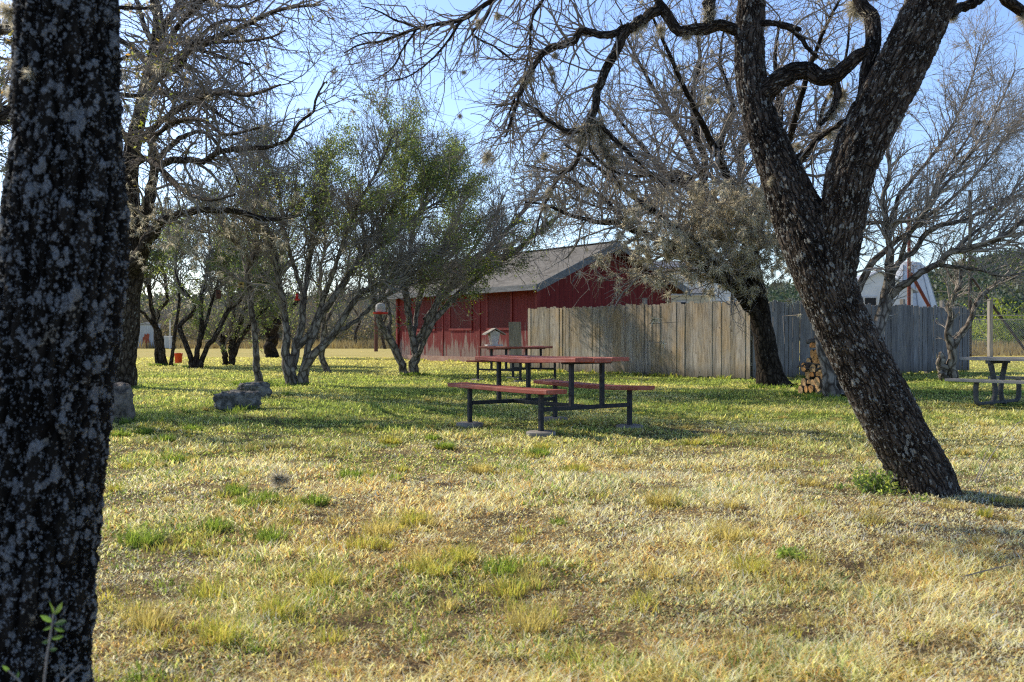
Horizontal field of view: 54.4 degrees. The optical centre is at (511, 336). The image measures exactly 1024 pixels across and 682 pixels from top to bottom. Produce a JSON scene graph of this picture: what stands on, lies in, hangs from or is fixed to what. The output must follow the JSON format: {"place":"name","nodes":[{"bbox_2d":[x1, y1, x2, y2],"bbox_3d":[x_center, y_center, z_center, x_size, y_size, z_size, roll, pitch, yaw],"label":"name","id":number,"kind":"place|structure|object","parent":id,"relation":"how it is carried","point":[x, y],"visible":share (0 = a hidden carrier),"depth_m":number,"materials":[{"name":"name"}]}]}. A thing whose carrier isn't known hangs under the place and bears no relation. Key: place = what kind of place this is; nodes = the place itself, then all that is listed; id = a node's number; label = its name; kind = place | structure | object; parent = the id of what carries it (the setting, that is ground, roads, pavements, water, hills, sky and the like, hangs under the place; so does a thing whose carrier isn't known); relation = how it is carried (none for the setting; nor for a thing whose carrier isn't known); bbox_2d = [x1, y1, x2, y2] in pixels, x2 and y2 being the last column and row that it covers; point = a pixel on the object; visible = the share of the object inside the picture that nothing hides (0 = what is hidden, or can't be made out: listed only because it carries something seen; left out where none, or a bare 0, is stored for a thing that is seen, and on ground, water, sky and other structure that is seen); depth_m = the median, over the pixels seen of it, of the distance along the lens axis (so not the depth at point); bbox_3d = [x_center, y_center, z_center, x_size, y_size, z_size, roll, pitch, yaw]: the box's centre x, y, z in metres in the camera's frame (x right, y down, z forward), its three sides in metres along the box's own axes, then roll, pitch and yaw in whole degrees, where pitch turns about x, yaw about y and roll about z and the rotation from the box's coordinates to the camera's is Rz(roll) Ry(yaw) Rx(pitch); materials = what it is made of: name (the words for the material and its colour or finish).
{"place":"outdoors","nodes":[
{"label":"outdoors","id":0,"kind":"place"},
{"bbox_2d":[215,277,221,298],"bbox_3d":[-8.108,-1.399,27.500,0.203,0.698,0.182,0,0,-17],"label":"birdhouse","id":1,"kind":"object","parent":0,"point":[218,294],"visible":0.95,"depth_m":27.44,"materials":[{"name":"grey wood"}]},
{"bbox_2d":[0,0,1023,298],"label":"sky","id":2,"kind":"structure","parent":0,"point":[449,107],"materials":[{"name":"blue"}]},
{"bbox_2d":[91,341,1023,681],"bbox_3d":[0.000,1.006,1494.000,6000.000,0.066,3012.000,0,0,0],"label":"ground","id":3,"kind":"structure","parent":0,"point":[501,519],"depth_m":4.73,"materials":[{"name":"plant"}]},
{"bbox_2d":[2,602,79,681],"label":"sapling","id":4,"kind":"object","parent":3,"relation":"on","point":[48,619],"visible":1,"depth_m":2.12,"materials":[{"name":"green plant"}]},
{"bbox_2d":[0,0,130,681],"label":"lichen tree","id":5,"kind":"object","parent":3,"relation":"on","point":[65,244],"visible":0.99,"depth_m":2.39,"materials":[{"name":"black plant"}]},
{"bbox_2d":[0,0,189,191],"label":"edge oak","id":6,"kind":"object","parent":3,"relation":"on","point":[5,111],"visible":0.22,"depth_m":15.24,"materials":[{"name":"grey plant"}]},
{"bbox_2d":[113,382,135,422],"bbox_3d":[-4.657,0.795,11.602,0.521,0.565,0.455,0,0,-17],"label":"rock","id":7,"kind":"object","parent":3,"relation":"on","point":[123,397],"visible":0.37,"depth_m":11.48,"materials":[{"name":"stone"}]},
{"bbox_2d":[138,323,160,347],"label":"grey shed","id":8,"kind":"structure","parent":3,"relation":"on","point":[146,332],"depth_m":85.34,"materials":[{"name":"metal"}]},
{"bbox_2d":[143,333,149,344],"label":"door","id":9,"kind":"structure","parent":8,"relation":"in","point":[146,337],"depth_m":85.33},
{"bbox_2d":[164,336,171,347],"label":"utility box","id":10,"kind":"object","parent":3,"relation":"on","point":[166,341],"visible":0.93,"depth_m":81.94,"materials":[{"name":"grey metal"}]},
{"bbox_2d":[169,320,170,348],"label":"white post","id":11,"kind":"object","parent":3,"relation":"on","point":[169,334],"visible":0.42,"depth_m":81.75,"materials":[{"name":"white wood"}]},
{"bbox_2d":[140,191,206,363],"bbox_3d":[-12.523,-2.099,34.644,3.596,6.329,4.112,0,0,-35],"label":"yaupon tree","id":12,"kind":"object","parent":3,"relation":"on","point":[159,350],"visible":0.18,"depth_m":34.43,"materials":[{"name":"green plant"}]},
{"bbox_2d":[174,353,182,362],"bbox_3d":[-12.647,0.801,37.752,0.329,0.370,0.314,0,0,0],"label":"bucket","id":13,"kind":"object","parent":3,"relation":"on","point":[178,357],"visible":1,"depth_m":37.63,"materials":[{"name":"orange plastic"}]},
{"bbox_2d":[149,201,221,365],"bbox_3d":[-11.125,-1.805,34.063,2.132,5.598,2.504,0,0,13],"label":"slender tree","id":14,"kind":"object","parent":3,"relation":"on","point":[179,298],"visible":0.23,"depth_m":33.95,"materials":[{"name":"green plant"}]},
{"bbox_2d":[0,0,393,386],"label":"old oak","id":15,"kind":"object","parent":3,"relation":"on","point":[143,236],"visible":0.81,"depth_m":16.98,"materials":[{"name":"grey plant"}]},
{"bbox_2d":[150,182,303,367],"bbox_3d":[-9.209,-1.913,31.875,4.883,6.032,3.663,0,0,29],"label":"yaupon tree","id":16,"kind":"object","parent":3,"relation":"on","point":[197,360],"visible":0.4,"depth_m":31.48,"materials":[{"name":"green plant"}]},
{"bbox_2d":[213,389,261,409],"bbox_3d":[-3.751,0.880,13.598,0.650,0.318,0.435,0,0,-9],"label":"rock","id":17,"kind":"object","parent":3,"relation":"on","point":[224,400],"visible":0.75,"depth_m":13.41,"materials":[{"name":"stone"}]},
{"bbox_2d":[149,89,329,381],"bbox_3d":[-5.477,-2.146,21.316,3.427,6.522,4.170,0,0,0],"label":"crooked tree","id":18,"kind":"object","parent":3,"relation":"on","point":[247,267],"visible":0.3,"depth_m":21.36,"materials":[{"name":"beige plant"}]},
{"bbox_2d":[178,221,313,364],"bbox_3d":[-9.359,-1.693,35.055,5.010,5.543,3.962,0,0,0],"label":"yaupon tree","id":19,"kind":"object","parent":3,"relation":"on","point":[235,330],"visible":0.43,"depth_m":34.91,"materials":[{"name":"green plant"}]},
{"bbox_2d":[236,382,272,396],"bbox_3d":[-4.249,0.894,16.396,0.575,0.316,0.466,0,0,-29],"label":"rock","id":20,"kind":"object","parent":3,"relation":"on","point":[263,388],"visible":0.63,"depth_m":16.25,"materials":[{"name":"stone"}]},
{"bbox_2d":[140,275,395,342],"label":"brush thicket","id":21,"kind":"object","parent":3,"relation":"on","point":[363,332],"visible":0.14,"depth_m":97.86,"materials":[{"name":"plant"}]},
{"bbox_2d":[213,236,330,357],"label":"dark oak","id":22,"kind":"object","parent":3,"relation":"on","point":[271,343],"visible":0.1,"depth_m":47.80,"materials":[{"name":"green plant"}]},
{"bbox_2d":[265,468,292,487],"bbox_3d":[-1.539,0.934,6.582,0.201,0.212,0.199,0,0,0],"label":"fallen moss","id":23,"kind":"object","parent":3,"relation":"on","point":[279,478],"visible":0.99,"depth_m":6.58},
{"bbox_2d":[300,246,332,343],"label":"bare tree","id":24,"kind":"object","parent":3,"relation":"on","point":[317,289],"visible":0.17,"depth_m":89.68,"materials":[{"name":"grey plant"}]},
{"bbox_2d":[283,180,369,372],"bbox_3d":[-5.136,-1.898,27.697,3.643,6.015,2.507,0,0,-26],"label":"pale stem tree","id":25,"kind":"object","parent":3,"relation":"on","point":[321,356],"visible":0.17,"depth_m":27.37,"materials":[{"name":"green plant"}]},
{"bbox_2d":[336,253,369,343],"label":"bare tree","id":26,"kind":"object","parent":3,"relation":"on","point":[359,308],"visible":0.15,"depth_m":87.66,"materials":[{"name":"grey plant"}]},
{"bbox_2d":[203,60,530,385],"bbox_3d":[-3.080,-2.049,20.499,7.062,6.345,5.328,0,0,0],"label":"persimmon tree","id":27,"kind":"object","parent":3,"relation":"on","point":[428,175],"visible":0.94,"depth_m":19.92,"materials":[{"name":"green plant"}]},
{"bbox_2d":[374,314,377,351],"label":"wooden pole","id":28,"kind":"object","parent":3,"relation":"on","point":[375,342],"visible":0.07,"depth_m":67.61,"materials":[{"name":"brown wood"}]},
{"bbox_2d":[356,228,407,348],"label":"bare tree","id":29,"kind":"object","parent":3,"relation":"on","point":[381,333],"visible":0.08,"depth_m":81.87,"materials":[{"name":"grey plant"}]},
{"bbox_2d":[309,142,593,373],"bbox_3d":[-1.324,-2.269,27.063,5.448,6.830,7.300,0,0,27],"label":"forked tree","id":30,"kind":"object","parent":3,"relation":"on","point":[431,318],"visible":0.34,"depth_m":26.66,"materials":[{"name":"green plant"}]},
{"bbox_2d":[373,302,387,313],"bbox_3d":[-3.249,-0.866,24.600,0.380,0.620,0.380,0,0,0],"label":"hanging feeder","id":31,"kind":"object","parent":30,"relation":"hanging from","point":[380,307],"visible":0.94,"depth_m":24.49,"materials":[{"name":"white plastic"}]},
{"bbox_2d":[466,346,559,381],"bbox_3d":[0.105,0.621,23.100,1.554,0.810,1.830,0,0,38],"label":"picnic table","id":32,"kind":"object","parent":3,"relation":"on","point":[520,368],"visible":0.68,"depth_m":22.78,"materials":[{"name":"red paint"}]},
{"bbox_2d":[482,326,505,345],"bbox_3d":[-0.414,-0.011,22.750,0.480,0.450,0.400,0,0,-14],"label":"bird feeder","id":33,"kind":"object","parent":32,"relation":"on","point":[494,335],"visible":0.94,"depth_m":22.64,"materials":[{"name":"white wood"}]},
{"bbox_2d":[509,322,521,367],"bbox_3d":[0.100,0.266,29.900,0.420,1.420,0.101,0,0,32],"label":"plywood sheet","id":34,"kind":"object","parent":3,"relation":"on","point":[514,333],"visible":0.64,"depth_m":29.88,"materials":[{"name":"grey wood"}]},
{"bbox_2d":[377,241,690,363],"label":"red barn","id":35,"kind":"structure","parent":3,"relation":"on","point":[503,304],"depth_m":37.76,"materials":[{"name":"paint"}]},
{"bbox_2d":[417,296,435,330],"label":"boarded window","id":36,"kind":"structure","parent":35,"relation":"in","point":[425,307],"depth_m":41.85,"materials":[{"name":"red wood"}]},
{"bbox_2d":[449,295,471,329],"bbox_3d":[-2.053,-0.994,39.589,0.044,1.480,1.680,0,0,-36],"label":"boarded window","id":37,"kind":"structure","parent":35,"relation":"in","point":[454,324],"depth_m":39.52,"materials":[{"name":"red wood"}]},
{"bbox_2d":[486,291,512,329],"bbox_3d":[-0.476,-0.994,37.404,0.044,1.480,1.680,0,0,-36],"label":"boarded window","id":38,"kind":"structure","parent":35,"relation":"in","point":[499,305],"depth_m":37.38,"materials":[{"name":"red wood"}]},
{"bbox_2d":[448,355,654,436],"bbox_3d":[0.410,0.621,11.160,1.554,0.810,1.830,0,0,-36],"label":"picnic table","id":39,"kind":"object","parent":3,"relation":"on","point":[541,401],"visible":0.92,"depth_m":10.93,"materials":[{"name":"red paint"}]},
{"bbox_2d":[528,299,751,378],"bbox_3d":[3.089,-0.004,26.311,0.310,2.020,8.248,0,0,-38],"label":"privacy fence","id":40,"kind":"object","parent":3,"relation":"on","point":[709,344],"visible":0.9,"depth_m":25.47,"materials":[{"name":"grey wood"}]},
{"bbox_2d":[288,0,1023,496],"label":"leaning tree","id":41,"kind":"object","parent":3,"relation":"on","point":[820,240],"visible":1,"depth_m":6.32,"materials":[{"name":"brown plant"}]},
{"bbox_2d":[671,288,708,311],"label":"cream shed","id":42,"kind":"structure","parent":3,"relation":"on","point":[696,297],"depth_m":46.00,"materials":[{"name":"beige"}]},
{"bbox_2d":[485,0,955,386],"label":"mossy oak","id":43,"kind":"object","parent":3,"relation":"on","point":[751,234],"visible":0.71,"depth_m":18.62,"materials":[{"name":"brown plant"}]},
{"bbox_2d":[775,543,809,563],"bbox_3d":[1.269,0.985,4.510,0.143,0.107,0.166,0,0,0],"label":"weed","id":44,"kind":"object","parent":3,"relation":"on","point":[783,550],"visible":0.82,"depth_m":4.51,"materials":[{"name":"green plant"}]},
{"bbox_2d":[798,385,805,393],"bbox_3d":[5.315,0.959,17.717,0.448,0.199,0.143,0,0,-21],"label":"log","id":45,"kind":"object","parent":3,"relation":"on","point":[800,388],"visible":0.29,"depth_m":17.63,"materials":[{"name":"brown wood"}]},
{"bbox_2d":[801,378,810,385],"bbox_3d":[5.406,0.827,17.773,0.518,0.202,0.148,0,0,-22],"label":"log","id":46,"kind":"object","parent":45,"relation":"on","point":[804,381],"visible":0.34,"depth_m":17.64,"materials":[{"name":"brown wood"}]},
{"bbox_2d":[808,385,820,392],"bbox_3d":[5.440,0.911,17.398,0.511,0.144,0.156,0,0,-17],"label":"log","id":47,"kind":"object","parent":3,"relation":"on","point":[811,388],"visible":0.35,"depth_m":17.30,"materials":[{"name":"brown wood"}]},
{"bbox_2d":[814,376,821,387],"bbox_3d":[5.441,0.789,17.270,0.401,0.206,0.168,0,0,-24],"label":"log","id":48,"kind":"object","parent":47,"relation":"on","point":[817,381],"visible":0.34,"depth_m":17.17,"materials":[{"name":"brown wood"}]},
{"bbox_2d":[750,299,969,378],"bbox_3d":[9.209,-0.004,25.769,9.203,2.020,0.308,0,0,-36],"label":"privacy fence","id":49,"kind":"object","parent":3,"relation":"on","point":[910,337],"visible":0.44,"depth_m":26.45,"materials":[{"name":"grey wood"}]},
{"bbox_2d":[832,465,905,495],"bbox_3d":[2.301,0.954,6.324,0.542,0.263,0.469,0,0,0],"label":"weed","id":50,"kind":"object","parent":3,"relation":"on","point":[873,481],"visible":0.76,"depth_m":6.26,"materials":[{"name":"green plant"}]},
{"bbox_2d":[857,270,918,305],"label":"white cottage","id":51,"kind":"structure","parent":3,"relation":"on","point":[870,292],"depth_m":61.98,"materials":[{"name":"metal"}]},
{"bbox_2d":[863,296,877,304],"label":"window","id":52,"kind":"structure","parent":51,"relation":"in","point":[873,300],"depth_m":61.96,"materials":[{"name":"black glass"}]},
{"bbox_2d":[881,484,906,491],"bbox_3d":[2.481,0.959,6.328,0.306,0.222,0.288,0,0,0],"label":"weed","id":53,"kind":"object","parent":3,"relation":"on","point":[899,487],"visible":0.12,"depth_m":6.20,"materials":[{"name":"green plant"}]},
{"bbox_2d":[796,0,1023,396],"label":"pale bark tree","id":54,"kind":"object","parent":3,"relation":"on","point":[890,289],"visible":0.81,"depth_m":16.79,"materials":[{"name":"grey plant"}]},
{"bbox_2d":[906,493,929,501],"bbox_3d":[2.431,0.987,5.918,0.144,0.119,0.158,0,0,0],"label":"weed","id":55,"kind":"object","parent":3,"relation":"on","point":[921,499],"visible":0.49,"depth_m":5.94,"materials":[{"name":"green plant"}]},
{"bbox_2d":[907,216,930,306],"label":"steel pole","id":56,"kind":"object","parent":3,"relation":"on","point":[922,294],"visible":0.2,"depth_m":43.97,"materials":[{"name":"red metal"}]},
{"bbox_2d":[913,217,1023,381],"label":"stump tree","id":57,"kind":"object","parent":3,"relation":"on","point":[947,369],"visible":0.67,"depth_m":22.34,"materials":[{"name":"grey plant"}]},
{"bbox_2d":[964,304,985,339],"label":"bush","id":58,"kind":"object","parent":3,"relation":"on","point":[975,327],"visible":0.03,"depth_m":78.78,"materials":[{"name":"green plant"}]},
{"bbox_2d":[945,357,1023,405],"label":"picnic table","id":59,"kind":"object","parent":3,"relation":"on","point":[998,390],"visible":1,"depth_m":14.60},
{"bbox_2d":[965,564,1010,576],"bbox_3d":[1.953,0.956,4.081,0.342,0.007,0.006,0,0,-36],"label":"fallen twig","id":60,"kind":"object","parent":3,"relation":"on","point":[985,570],"visible":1,"depth_m":4.06,"materials":[{"name":"grey wood"}]},
{"bbox_2d":[987,299,992,356],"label":"gate post","id":61,"kind":"object","parent":3,"relation":"on","point":[989,328],"visible":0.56,"depth_m":46.93,"materials":[{"name":"grey wood"}]},
{"bbox_2d":[968,191,1023,356],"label":"steel pole","id":62,"kind":"object","parent":3,"relation":"on","point":[1000,317],"visible":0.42,"depth_m":50.52,"materials":[{"name":"metal"}]},
{"bbox_2d":[969,315,1023,354],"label":"chain link fence","id":63,"kind":"object","parent":3,"relation":"on","point":[994,344],"visible":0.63,"depth_m":50.00,"materials":[{"name":"metal"}]},
{"bbox_2d":[972,289,1023,344],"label":"bush","id":64,"kind":"object","parent":3,"relation":"on","point":[995,328],"visible":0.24,"depth_m":71.61,"materials":[{"name":"green plant"}]},
{"bbox_2d":[975,421,1020,481],"bbox_3d":[3.221,0.761,6.600,0.310,0.411,0.007,0,0,0],"label":"dry stalk","id":65,"kind":"object","parent":3,"relation":"on","point":[990,457],"visible":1,"depth_m":6.60,"materials":[{"name":"beige plant"}]},
{"bbox_2d":[993,309,1023,345],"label":"bush","id":66,"kind":"object","parent":3,"relation":"on","point":[1011,323],"visible":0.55,"depth_m":67.21,"materials":[{"name":"green plant"}]},
{"bbox_2d":[137,338,1023,355],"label":"tall grass","id":67,"kind":"structure","parent":0,"point":[368,344],"depth_m":84.32,"materials":[{"name":"plant"}]},
{"bbox_2d":[142,293,1019,340],"bbox_3d":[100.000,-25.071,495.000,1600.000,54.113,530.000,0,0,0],"label":"hills","id":68,"kind":"structure","parent":0,"point":[979,335],"depth_m":246.84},
{"bbox_2d":[140,247,1023,335],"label":"woodland","id":69,"kind":"object","parent":68,"relation":"on","point":[793,292],"visible":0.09,"depth_m":390.66,"materials":[{"name":"green plant"}]},
{"bbox_2d":[653,261,736,302],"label":"metal building","id":70,"kind":"structure","parent":0,"point":[726,297],"depth_m":58.00,"materials":[{"name":"metal"}]},
{"bbox_2d":[894,261,936,306],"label":"domed tank","id":71,"kind":"object","parent":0,"point":[923,280],"visible":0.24,"depth_m":67.67,"materials":[{"name":"white metal"}]},
{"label":"log","id":72,"kind":"object","parent":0,"visible":0},
{"bbox_2d":[805,370,814,378],"bbox_3d":[5.440,0.667,17.675,0.481,0.176,0.148,0,0,-21],"label":"log","id":73,"kind":"object","parent":72,"relation":"on","point":[807,374],"visible":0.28,"depth_m":17.57,"materials":[{"name":"brown wood"}]},
{"bbox_2d":[801,362,810,371],"bbox_3d":[5.340,0.538,17.677,0.423,0.170,0.146,0,0,-22],"label":"log","id":74,"kind":"object","parent":73,"relation":"on","point":[803,369],"visible":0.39,"depth_m":17.59,"materials":[{"name":"brown wood"}]},
{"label":"log","id":75,"kind":"object","parent":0,"visible":0},
{"bbox_2d":[809,372,818,376],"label":"log","id":76,"kind":"object","parent":75,"relation":"on","point":[812,374],"visible":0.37,"depth_m":17.42,"materials":[{"name":"brown wood"}]},
{"bbox_2d":[809,364,817,371],"bbox_3d":[5.489,0.564,17.578,0.472,0.187,0.166,0,0,-24],"label":"log","id":77,"kind":"object","parent":76,"relation":"on","point":[814,368],"visible":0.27,"depth_m":17.48,"materials":[{"name":"brown wood"}]},
{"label":"log","id":78,"kind":"object","parent":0,"visible":0},
{"bbox_2d":[810,349,815,357],"bbox_3d":[5.502,0.303,17.618,0.454,0.166,0.131,0,0,-18],"label":"log","id":79,"kind":"object","parent":78,"relation":"on","point":[811,354],"visible":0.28,"depth_m":17.56,"materials":[{"name":"brown wood"}]},
{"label":"log","id":80,"kind":"object","parent":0,"visible":0},
{"bbox_2d":[806,338,815,343],"bbox_3d":[5.214,0.012,16.917,0.434,0.228,0.078,0,0,39],"label":"stick","id":81,"kind":"object","parent":80,"relation":"on","point":[809,341],"visible":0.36,"depth_m":16.98,"materials":[{"name":"brown wood"}]}
]}

